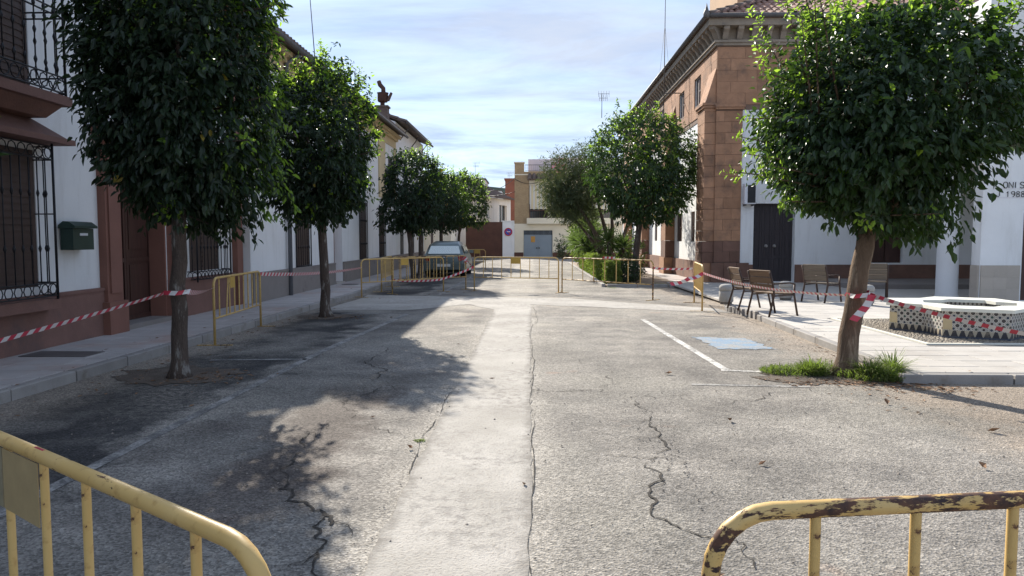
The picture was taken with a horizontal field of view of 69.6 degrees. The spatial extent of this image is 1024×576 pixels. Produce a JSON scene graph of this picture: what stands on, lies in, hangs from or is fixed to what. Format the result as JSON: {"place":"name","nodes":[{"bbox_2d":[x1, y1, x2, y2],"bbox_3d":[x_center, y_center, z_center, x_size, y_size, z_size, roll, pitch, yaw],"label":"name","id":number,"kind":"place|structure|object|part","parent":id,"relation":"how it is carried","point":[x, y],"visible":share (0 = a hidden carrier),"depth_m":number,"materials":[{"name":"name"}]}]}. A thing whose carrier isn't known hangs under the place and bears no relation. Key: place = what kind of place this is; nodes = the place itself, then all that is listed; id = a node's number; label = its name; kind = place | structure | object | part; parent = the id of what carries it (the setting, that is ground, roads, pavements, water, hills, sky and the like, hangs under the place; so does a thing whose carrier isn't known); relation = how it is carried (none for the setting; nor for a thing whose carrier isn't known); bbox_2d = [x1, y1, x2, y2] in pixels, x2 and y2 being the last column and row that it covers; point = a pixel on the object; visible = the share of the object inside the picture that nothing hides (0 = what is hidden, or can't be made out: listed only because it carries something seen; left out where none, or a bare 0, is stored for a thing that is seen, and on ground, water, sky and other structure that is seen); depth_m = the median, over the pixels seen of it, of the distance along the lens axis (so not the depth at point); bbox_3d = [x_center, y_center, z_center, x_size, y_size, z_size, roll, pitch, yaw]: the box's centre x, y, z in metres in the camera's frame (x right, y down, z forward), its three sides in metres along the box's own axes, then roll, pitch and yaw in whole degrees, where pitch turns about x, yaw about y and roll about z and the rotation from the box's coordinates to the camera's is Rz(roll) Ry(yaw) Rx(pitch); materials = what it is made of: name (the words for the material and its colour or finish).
{"place":"outdoors","nodes":[
{"label":"outdoors","id":0,"kind":"place"},
{"bbox_2d":[0,265,424,404],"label":"pavement","id":1,"kind":"structure","parent":0,"point":[29,376],"depth_m":10.40,"materials":[{"name":"grey concrete"}]},
{"bbox_2d":[18,351,104,356],"bbox_3d":[-5.711,0.838,9.351,0.840,0.006,0.440,0,4,1],"label":"drain cover","id":2,"kind":"object","parent":1,"relation":"on","point":[62,353],"visible":1,"depth_m":9.29,"materials":[{"name":"metal"}]},
{"bbox_2d":[476,178,488,196],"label":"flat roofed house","id":3,"kind":"structure","parent":0,"point":[486,181],"depth_m":76.36,"materials":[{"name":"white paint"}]},
{"bbox_2d":[270,0,709,187],"label":"sky","id":4,"kind":"structure","parent":0,"point":[492,85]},
{"bbox_2d":[490,187,504,193],"bbox_3d":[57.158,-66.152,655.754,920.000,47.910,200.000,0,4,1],"label":"roof","id":5,"kind":"structure","parent":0,"point":[502,189],"depth_m":614.66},
{"bbox_2d":[504,178,514,223],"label":"brick building","id":6,"kind":"structure","parent":0,"point":[509,187],"depth_m":77.52,"materials":[{"name":"red brick"}]},
{"bbox_2d":[0,257,1023,575],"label":"road","id":7,"kind":"structure","parent":0,"point":[348,399],"depth_m":5.74,"materials":[{"name":"grey asphalt"}]},
{"bbox_2d":[0,430,270,575],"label":"barrier","id":8,"kind":"object","parent":7,"relation":"on","point":[19,487],"visible":1,"depth_m":1.80,"materials":[{"name":"yellow metal"}]},
{"bbox_2d":[41,0,300,378],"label":"orange tree","id":9,"kind":"object","parent":7,"relation":"on","point":[166,105],"visible":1,"depth_m":7.78,"materials":[{"name":"green plant"}]},
{"bbox_2d":[0,292,163,342],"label":"barrier tape","id":10,"kind":"object","parent":9,"relation":"attached to","point":[22,334],"visible":1,"depth_m":6.55,"materials":[{"name":"red plastic"}]},
{"bbox_2d":[163,289,190,295],"bbox_3d":[-3.825,0.051,8.376,0.298,0.071,0.297,-4,5,-42],"label":"barrier tape","id":11,"kind":"object","parent":9,"relation":"attached to","point":[182,292],"visible":0.97,"depth_m":8.26,"materials":[{"name":"red plastic"}]},
{"bbox_2d":[197,270,269,345],"bbox_3d":[-4.478,0.268,12.092,0.520,1.019,2.401,0,4,-3],"label":"barrier","id":12,"kind":"object","parent":7,"relation":"on","point":[231,279],"visible":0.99,"depth_m":11.75,"materials":[{"name":"yellow metal"}]},
{"bbox_2d":[187,288,212,294],"bbox_3d":[-4.070,0.014,9.655,0.058,0.158,2.607,-1,4,-16],"label":"barrier tape","id":13,"kind":"object","parent":12,"relation":"attached to","point":[194,292],"visible":0.95,"depth_m":9.13,"materials":[{"name":"red plastic"}]},
{"bbox_2d":[260,267,360,275],"bbox_3d":[-4.290,-0.395,16.478,0.039,0.217,6.545,0,4,4],"label":"barrier tape","id":14,"kind":"object","parent":12,"relation":"attached to","point":[286,274],"visible":0.91,"depth_m":15.14,"materials":[{"name":"red plastic"}]},
{"bbox_2d":[254,38,388,316],"bbox_3d":[-3.882,-2.176,14.682,2.714,5.678,2.739,0,4,1],"label":"orange tree","id":15,"kind":"object","parent":7,"relation":"on","point":[329,185],"visible":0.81,"depth_m":14.24,"materials":[{"name":"green plant"}]},
{"bbox_2d":[381,256,399,291],"bbox_3d":[-3.892,-0.468,22.880,0.520,1.019,2.348,0,4,-2],"label":"barrier","id":16,"kind":"object","parent":7,"relation":"on","point":[388,266],"visible":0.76,"depth_m":22.86,"materials":[{"name":"yellow metal"}]},
{"bbox_2d":[356,257,449,297],"bbox_3d":[-3.044,-0.341,20.861,0.520,1.039,3.046,3,5,41],"label":"barrier","id":17,"kind":"object","parent":7,"relation":"on","point":[404,261],"visible":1,"depth_m":20.77,"materials":[{"name":"yellow metal"}]},
{"bbox_2d":[394,266,473,281],"bbox_3d":[-2.329,-0.407,21.606,2.617,0.437,0.208,-2,5,-30],"label":"barrier tape","id":18,"kind":"object","parent":17,"relation":"attached to","point":[470,268],"visible":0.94,"depth_m":21.79,"materials":[{"name":"red plastic"}]},
{"bbox_2d":[372,140,449,278],"bbox_3d":[-3.659,-2.760,26.565,2.852,5.235,2.785,0,4,1],"label":"orange tree","id":19,"kind":"object","parent":7,"relation":"on","point":[415,215],"visible":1,"depth_m":26.07,"materials":[{"name":"green plant"}]},
{"bbox_2d":[387,255,470,294],"bbox_3d":[-2.418,-0.422,21.842,2.752,1.069,0.520,-4,5,-43],"label":"barrier","id":20,"kind":"object","parent":7,"relation":"on","point":[446,256],"visible":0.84,"depth_m":21.69,"materials":[{"name":"yellow metal"}]},
{"bbox_2d":[417,165,473,240],"bbox_3d":[-3.378,-3.318,35.026,2.985,5.169,3.346,0,4,1],"label":"orange tree","id":21,"kind":"object","parent":7,"relation":"on","point":[448,221],"visible":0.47,"depth_m":34.76,"materials":[{"name":"green plant"}]},
{"bbox_2d":[423,241,472,275],"bbox_3d":[-2.697,-1.288,31.646,2.000,1.462,4.082,0,4,1],"label":"parked car","id":22,"kind":"object","parent":7,"relation":"on","point":[438,248],"visible":0.69,"depth_m":29.81,"materials":[{"name":"grey paint"}]},
{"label":"rear window","id":23,"kind":"part","parent":22,"relation":"part of","materials":[{"name":"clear glass"}]},
{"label":"side window","id":24,"kind":"part","parent":22,"relation":"part of","materials":[{"name":"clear glass"}]},
{"bbox_2d":[440,167,491,240],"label":"orange tree","id":25,"kind":"object","parent":7,"relation":"on","point":[483,206],"visible":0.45,"depth_m":41.48,"materials":[{"name":"green plant"}]},
{"bbox_2d":[468,249,485,270],"bbox_3d":[-2.528,-1.402,36.417,2.512,1.039,0.520,1,4,8],"label":"barrier","id":26,"kind":"object","parent":7,"relation":"on","point":[476,250],"visible":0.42,"depth_m":36.24,"materials":[{"name":"yellow metal"}]},
{"bbox_2d":[447,177,514,244],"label":"old white house","id":27,"kind":"structure","parent":7,"relation":"on","point":[499,210],"depth_m":68.77,"materials":[{"name":"paint"}]},
{"bbox_2d":[499,205,504,221],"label":"window","id":28,"kind":"structure","parent":27,"relation":"in","point":[501,208],"depth_m":70.73,"materials":[{"name":"white glass"}]},
{"bbox_2d":[2,288,996,575],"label":"dry leaves","id":29,"kind":"object","parent":7,"relation":"on","point":[916,386],"depth_m":8.05,"materials":[{"name":"brown plant"}]},
{"bbox_2d":[502,221,513,256],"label":"boundary wall","id":30,"kind":"structure","parent":7,"relation":"on","point":[508,245],"depth_m":59.51,"materials":[{"name":"white paint"}]},
{"bbox_2d":[466,222,502,256],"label":"brown gate","id":31,"kind":"structure","parent":30,"relation":"attached to","point":[488,239],"depth_m":59.67,"materials":[{"name":"metal"}]},
{"bbox_2d":[504,228,511,235],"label":"no parking sign","id":32,"kind":"object","parent":30,"relation":"attached to","point":[507,231],"visible":1,"depth_m":59.39,"materials":[{"name":"blue metal"}]},
{"bbox_2d":[6,307,1011,566],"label":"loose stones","id":33,"kind":"object","parent":7,"relation":"on","point":[532,437],"visible":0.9,"depth_m":5.51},
{"bbox_2d":[473,256,558,292],"bbox_3d":[0.109,-0.410,21.877,2.659,1.039,0.520,1,4,17],"label":"barrier","id":34,"kind":"object","parent":7,"relation":"on","point":[515,260],"visible":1,"depth_m":21.84,"materials":[{"name":"yellow metal"}]},
{"bbox_2d":[553,234,570,258],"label":"shrub","id":35,"kind":"object","parent":7,"relation":"on","point":[559,248],"visible":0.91,"depth_m":55.75,"materials":[{"name":"green plant"}]},
{"bbox_2d":[514,158,622,257],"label":"garage house","id":36,"kind":"structure","parent":7,"relation":"on","point":[530,220],"depth_m":59.36,"materials":[{"name":"beige paint"}]},
{"bbox_2d":[524,230,551,256],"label":"garage door","id":37,"kind":"structure","parent":36,"relation":"in","point":[542,246],"depth_m":59.57,"materials":[{"name":"grey metal"}]},
{"bbox_2d":[530,209,620,217],"bbox_3d":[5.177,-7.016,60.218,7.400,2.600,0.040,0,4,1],"label":"balcony railing","id":38,"kind":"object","parent":36,"relation":"in","point":[535,213],"depth_m":60.33,"materials":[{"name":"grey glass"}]},
{"bbox_2d":[560,257,659,300],"bbox_3d":[2.534,-0.290,20.118,0.520,1.039,3.387,-3,5,-40],"label":"barrier","id":39,"kind":"object","parent":7,"relation":"on","point":[640,283],"visible":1,"depth_m":20.02,"materials":[{"name":"yellow metal"}]},
{"bbox_2d":[653,267,691,269],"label":"barrier tape","id":40,"kind":"object","parent":39,"relation":"attached to","point":[672,268],"visible":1,"depth_m":18.50,"materials":[{"name":"red plastic"}]},
{"bbox_2d":[568,262,675,286],"bbox_3d":[4.773,-0.775,34.856,3.130,0.200,22.120,0,4,1],"label":"planting bed","id":41,"kind":"object","parent":7,"relation":"on","point":[647,279],"visible":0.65,"depth_m":25.98,"materials":[{"name":"grey concrete"}]},
{"bbox_2d":[566,219,598,264],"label":"shrub","id":42,"kind":"object","parent":41,"relation":"on","point":[575,260],"visible":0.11,"depth_m":41.80,"materials":[{"name":"green plant"}]},
{"bbox_2d":[562,203,605,257],"bbox_3d":[3.746,-3.041,38.409,2.621,3.943,2.527,0,4,1],"label":"yucca plant","id":43,"kind":"object","parent":41,"relation":"on","point":[572,233],"visible":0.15,"depth_m":38.10,"materials":[{"name":"green plant"}]},
{"bbox_2d":[566,216,605,262],"bbox_3d":[3.686,-2.184,34.785,2.414,2.764,2.240,0,4,1],"label":"yucca plant","id":44,"kind":"object","parent":41,"relation":"on","point":[583,240],"visible":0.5,"depth_m":34.79,"materials":[{"name":"green plant"}]},
{"bbox_2d":[578,251,611,275],"bbox_3d":[3.693,-1.135,33.317,1.038,1.204,9.749,0,4,1],"label":"hedge","id":45,"kind":"object","parent":41,"relation":"on","point":[588,265],"visible":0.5,"depth_m":31.77,"materials":[{"name":"green plant"}]},
{"bbox_2d":[534,136,673,267],"bbox_3d":[3.987,-3.495,30.760,6.246,6.113,2.478,0,4,1],"label":"oleander tree","id":46,"kind":"object","parent":41,"relation":"on","point":[562,199],"visible":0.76,"depth_m":30.48,"materials":[{"name":"green plant"}]},
{"bbox_2d":[594,253,622,283],"bbox_3d":[3.450,-0.642,26.383,0.864,1.156,3.906,0,4,1],"label":"hedge","id":47,"kind":"object","parent":41,"relation":"on","point":[610,270],"visible":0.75,"depth_m":24.75,"materials":[{"name":"green plant"}]},
{"bbox_2d":[592,224,642,258],"bbox_3d":[4.171,-1.536,29.432,2.276,2.199,1.743,0,4,1],"label":"yucca plant","id":48,"kind":"object","parent":41,"relation":"on","point":[621,242],"visible":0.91,"depth_m":29.36,"materials":[{"name":"green plant"}]},
{"bbox_2d":[594,228,648,272],"bbox_3d":[4.700,-1.444,31.800,2.453,2.309,2.190,0,4,1],"label":"shrub","id":49,"kind":"object","parent":41,"relation":"on","point":[643,254],"visible":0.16,"depth_m":31.68,"materials":[{"name":"green plant"}]},
{"bbox_2d":[614,252,647,282],"bbox_3d":[4.123,-0.629,25.789,1.230,1.270,2.165,0,4,1],"label":"shrub","id":50,"kind":"object","parent":41,"relation":"on","point":[633,267],"visible":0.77,"depth_m":25.45,"materials":[{"name":"green plant"}]},
{"bbox_2d":[579,98,698,280],"bbox_3d":[4.662,-3.454,26.377,4.449,6.654,4.147,0,4,1],"label":"orange tree","id":51,"kind":"object","parent":41,"relation":"on","point":[657,175],"visible":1,"depth_m":25.66,"materials":[{"name":"green plant"}]},
{"bbox_2d":[683,262,713,311],"bbox_3d":[4.314,-0.071,17.053,0.520,1.019,2.215,1,4,9],"label":"barrier","id":52,"kind":"object","parent":7,"relation":"on","point":[698,282],"visible":0.97,"depth_m":16.91,"materials":[{"name":"yellow metal"}]},
{"bbox_2d":[669,272,703,285],"bbox_3d":[3.794,-0.200,15.930,0.757,0.295,0.048,0,4,1],"label":"barrier tape","id":53,"kind":"object","parent":52,"relation":"attached to","point":[686,279],"visible":0.98,"depth_m":15.93,"materials":[{"name":"red plastic"}]},
{"bbox_2d":[703,272,844,295],"bbox_3d":[4.085,-0.086,12.256,0.043,0.186,7.467,0,4,1],"label":"barrier tape","id":54,"kind":"object","parent":52,"relation":"attached to","point":[767,288],"visible":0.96,"depth_m":11.45,"materials":[{"name":"red plastic"}]},
{"bbox_2d":[759,344,921,382],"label":"weeds","id":55,"kind":"object","parent":7,"relation":"on","point":[883,370],"visible":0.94,"depth_m":8.45,"materials":[{"name":"green plant"}]},
{"bbox_2d":[701,490,1023,575],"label":"barrier","id":56,"kind":"object","parent":7,"relation":"on","point":[738,523],"visible":1,"depth_m":1.55,"materials":[{"name":"yellow metal"}]},
{"bbox_2d":[719,0,1023,376],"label":"orange tree","id":57,"kind":"object","parent":7,"relation":"on","point":[872,156],"visible":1,"depth_m":7.80,"materials":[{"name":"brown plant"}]},
{"bbox_2d":[845,290,869,297],"bbox_3d":[4.024,0.069,8.537,0.246,0.090,0.293,0,4,1],"label":"barrier tape","id":58,"kind":"object","parent":57,"relation":"attached to","point":[863,295],"visible":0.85,"depth_m":8.42,"materials":[{"name":"white plastic"}]},
{"bbox_2d":[850,295,875,321],"bbox_3d":[3.990,0.230,8.358,0.309,0.311,0.023,0,4,-2],"label":"barrier tape","id":59,"kind":"object","parent":57,"relation":"attached to","point":[861,311],"visible":1,"depth_m":8.36,"materials":[{"name":"red plastic"}]},
{"bbox_2d":[870,293,1023,335],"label":"barrier tape","id":60,"kind":"object","parent":57,"relation":"attached to","point":[979,324],"visible":0.99,"depth_m":7.39,"materials":[{"name":"red plastic"}]},
{"bbox_2d":[978,461,985,467],"bbox_3d":[3.263,1.226,5.106,0.060,0.029,0.047,4,5,44],"label":"dry leaf","id":61,"kind":"object","parent":7,"relation":"on","point":[982,464],"visible":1,"depth_m":5.11,"materials":[{"name":"brown plant"}]},
{"bbox_2d":[627,264,692,281],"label":"church pavement","id":62,"kind":"structure","parent":0,"point":[673,277],"depth_m":30.31,"materials":[{"name":"grey concrete"}]},
{"bbox_2d":[667,278,1023,384],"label":"plaza pavement","id":63,"kind":"structure","parent":0,"point":[946,360],"depth_m":11.31,"materials":[{"name":"stone"}]},
{"bbox_2d":[719,284,733,304],"bbox_3d":[4.854,0.137,16.677,0.320,0.455,0.320,0,4,1],"label":"bollard","id":64,"kind":"object","parent":63,"relation":"on","point":[725,292],"visible":0.86,"depth_m":16.55,"materials":[{"name":"concrete"}]},
{"bbox_2d":[727,267,772,310],"bbox_3d":[5.002,0.006,15.490,0.761,0.890,0.616,0,4,-5],"label":"seat bench","id":65,"kind":"object","parent":63,"relation":"on","point":[732,271],"visible":0.66,"depth_m":15.38,"materials":[{"name":"metal"}]},
{"bbox_2d":[746,269,797,316],"bbox_3d":[5.056,0.089,14.277,0.761,0.890,0.616,-2,4,-25],"label":"seat bench","id":66,"kind":"object","parent":63,"relation":"on","point":[766,278],"visible":0.98,"depth_m":14.11,"materials":[{"name":"wood"}]},
{"bbox_2d":[779,281,792,299],"bbox_3d":[6.614,0.062,17.779,0.320,0.455,0.320,0,4,1],"label":"bollard","id":67,"kind":"object","parent":63,"relation":"on","point":[786,286],"visible":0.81,"depth_m":17.66,"materials":[{"name":"stone"}]},
{"bbox_2d":[801,264,841,302],"bbox_3d":[7.286,-0.118,17.309,0.761,0.890,0.616,-3,5,-37],"label":"seat bench","id":68,"kind":"object","parent":63,"relation":"on","point":[818,269],"visible":0.96,"depth_m":17.14,"materials":[{"name":"metal"}]},
{"bbox_2d":[866,285,874,304],"bbox_3d":[7.929,0.153,16.448,0.320,0.455,0.320,0,4,1],"label":"bollard","id":69,"kind":"object","parent":63,"relation":"on","point":[871,288],"visible":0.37,"depth_m":16.30,"materials":[{"name":"concrete"}]},
{"bbox_2d":[868,264,888,297],"bbox_3d":[8.819,-0.162,17.947,0.616,0.890,0.761,2,4,24],"label":"seat bench","id":70,"kind":"object","parent":63,"relation":"on","point":[875,270],"visible":0.52,"depth_m":17.61,"materials":[{"name":"metal"}]},
{"bbox_2d":[849,0,1023,300],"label":"white building","id":71,"kind":"structure","parent":63,"relation":"on","point":[997,265],"depth_m":17.27,"materials":[{"name":"paint"}]},
{"bbox_2d":[1020,222,1023,299],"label":"door","id":72,"kind":"structure","parent":71,"relation":"in","point":[1022,266],"depth_m":17.45,"materials":[{"name":"brown wood"}]},
{"bbox_2d":[934,166,962,296],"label":"porch column","id":73,"kind":"structure","parent":63,"relation":"on","point":[946,277],"depth_m":17.94,"materials":[{"name":"paint"}]},
{"bbox_2d":[886,296,1023,340],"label":"fountain","id":74,"kind":"object","parent":63,"relation":"on","point":[1008,314],"visible":0.9,"depth_m":11.10,"materials":[{"name":"tile"}]},
{"label":"ground","id":75,"kind":"structure","parent":0,"visible":0},
{"bbox_2d":[0,0,242,358],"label":"white house","id":76,"kind":"structure","parent":75,"relation":"on","point":[46,188],"depth_m":10.11,"materials":[{"name":"paint"}]},
{"bbox_2d":[0,0,27,84],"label":"window","id":77,"kind":"structure","parent":76,"relation":"in","point":[5,4],"depth_m":9.35,"materials":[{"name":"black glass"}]},
{"bbox_2d":[0,145,37,289],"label":"window","id":78,"kind":"structure","parent":76,"relation":"in","point":[5,158],"depth_m":9.42,"materials":[{"name":"black glass"}]},
{"bbox_2d":[58,221,97,249],"bbox_3d":[-6.152,-0.743,10.447,0.235,0.400,0.540,0,4,1],"label":"mailbox","id":79,"kind":"object","parent":76,"relation":"attached to","point":[76,235],"visible":1,"depth_m":10.28,"materials":[{"name":"green metal"}]},
{"bbox_2d":[120,174,150,319],"bbox_3d":[-6.544,-0.821,12.397,0.070,2.750,1.600,0,4,1],"label":"door","id":80,"kind":"structure","parent":76,"relation":"in","point":[135,246],"depth_m":12.72,"materials":[{"name":"brown wood"}]},
{"bbox_2d":[189,225,217,270],"bbox_3d":[-6.204,-1.231,14.742,0.043,1.750,1.350,0,4,1],"label":"window","id":81,"kind":"structure","parent":76,"relation":"in","point":[207,256],"depth_m":14.75,"materials":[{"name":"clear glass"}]},
{"bbox_2d":[238,26,408,303],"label":"white house","id":82,"kind":"structure","parent":75,"relation":"on","point":[356,241],"depth_m":21.24,"materials":[{"name":"paint"}]},
{"bbox_2d":[295,220,308,266],"bbox_3d":[-5.791,-1.516,20.226,0.043,2.030,1.250,0,4,1],"label":"window","id":83,"kind":"structure","parent":82,"relation":"in","point":[304,241],"depth_m":20.27,"materials":[{"name":"black glass"}]},
{"bbox_2d":[310,0,314,56],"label":"antenna","id":84,"kind":"object","parent":82,"relation":"on","point":[312,27],"visible":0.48,"depth_m":29.17,"materials":[{"name":"metal"}]},
{"bbox_2d":[359,207,365,258],"bbox_3d":[-5.601,-2.085,27.477,0.043,2.180,1.200,0,4,1],"label":"window","id":85,"kind":"structure","parent":82,"relation":"in","point":[362,213],"depth_m":27.38,"materials":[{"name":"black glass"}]},
{"bbox_2d":[379,211,384,256],"bbox_3d":[-5.510,-2.324,30.968,0.043,2.180,1.200,0,4,1],"label":"window","id":86,"kind":"structure","parent":82,"relation":"in","point":[380,254],"depth_m":31.40,"materials":[{"name":"black glass"}]},
{"bbox_2d":[389,113,433,268],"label":"white house","id":87,"kind":"structure","parent":75,"relation":"on","point":[415,139],"depth_m":36.78,"materials":[{"name":"paint"}]},
{"bbox_2d":[400,232,403,253],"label":"window","id":88,"kind":"structure","parent":87,"relation":"in","point":[401,237],"depth_m":35.74,"materials":[{"name":"black glass"}]},
{"bbox_2d":[424,227,450,253],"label":"cream house","id":89,"kind":"structure","parent":75,"relation":"on","point":[430,239],"depth_m":47.07,"materials":[{"name":"paint"}]},
{"bbox_2d":[620,0,978,282],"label":"church","id":90,"kind":"structure","parent":75,"relation":"on","point":[718,229],"depth_m":24.73,"materials":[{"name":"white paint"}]},
{"bbox_2d":[655,0,679,119],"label":"antenna","id":91,"kind":"object","parent":90,"relation":"attached to","point":[664,65],"visible":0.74,"depth_m":30.28,"materials":[{"name":"metal"}]},
{"bbox_2d":[677,214,681,240],"bbox_3d":[7.038,-2.523,30.727,0.072,1.150,1.200,0,4,1],"label":"window","id":92,"kind":"structure","parent":90,"relation":"in","point":[679,238],"depth_m":30.78,"materials":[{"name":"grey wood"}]},
{"bbox_2d":[681,93,684,117],"bbox_3d":[7.031,-7.466,30.089,0.072,1.000,1.000,0,4,1],"label":"window","id":93,"kind":"structure","parent":90,"relation":"in","point":[682,101],"depth_m":30.36,"materials":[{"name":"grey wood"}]},
{"bbox_2d":[692,212,694,241],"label":"window","id":94,"kind":"structure","parent":90,"relation":"in","point":[693,213],"depth_m":28.14,"materials":[{"name":"grey glass"}]},
{"bbox_2d":[697,77,700,104],"bbox_3d":[6.956,-7.270,27.222,0.072,1.000,1.050,0,4,1],"label":"window","id":95,"kind":"structure","parent":90,"relation":"in","point":[699,80],"depth_m":27.45,"materials":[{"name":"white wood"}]},
{"bbox_2d":[742,184,755,205],"bbox_3d":[7.900,-3.098,24.541,0.370,0.720,0.335,0,4,1],"label":"air conditioner","id":96,"kind":"object","parent":90,"relation":"attached to","point":[749,194],"visible":0.93,"depth_m":24.38,"materials":[{"name":"white metal"}]},
{"bbox_2d":[753,204,792,280],"bbox_3d":[8.814,-1.540,24.985,1.380,2.630,0.155,0,4,1],"label":"door","id":97,"kind":"structure","parent":90,"relation":"in","point":[772,231],"depth_m":25.00,"materials":[{"name":"brown wood"}]},
{"bbox_2d":[871,232,900,262],"bbox_3d":[12.552,-1.674,24.830,1.100,1.640,0.090,0,4,1],"label":"window","id":98,"kind":"structure","parent":90,"relation":"in","point":[885,254],"depth_m":24.82,"materials":[{"name":"brown wood"}]}
]}

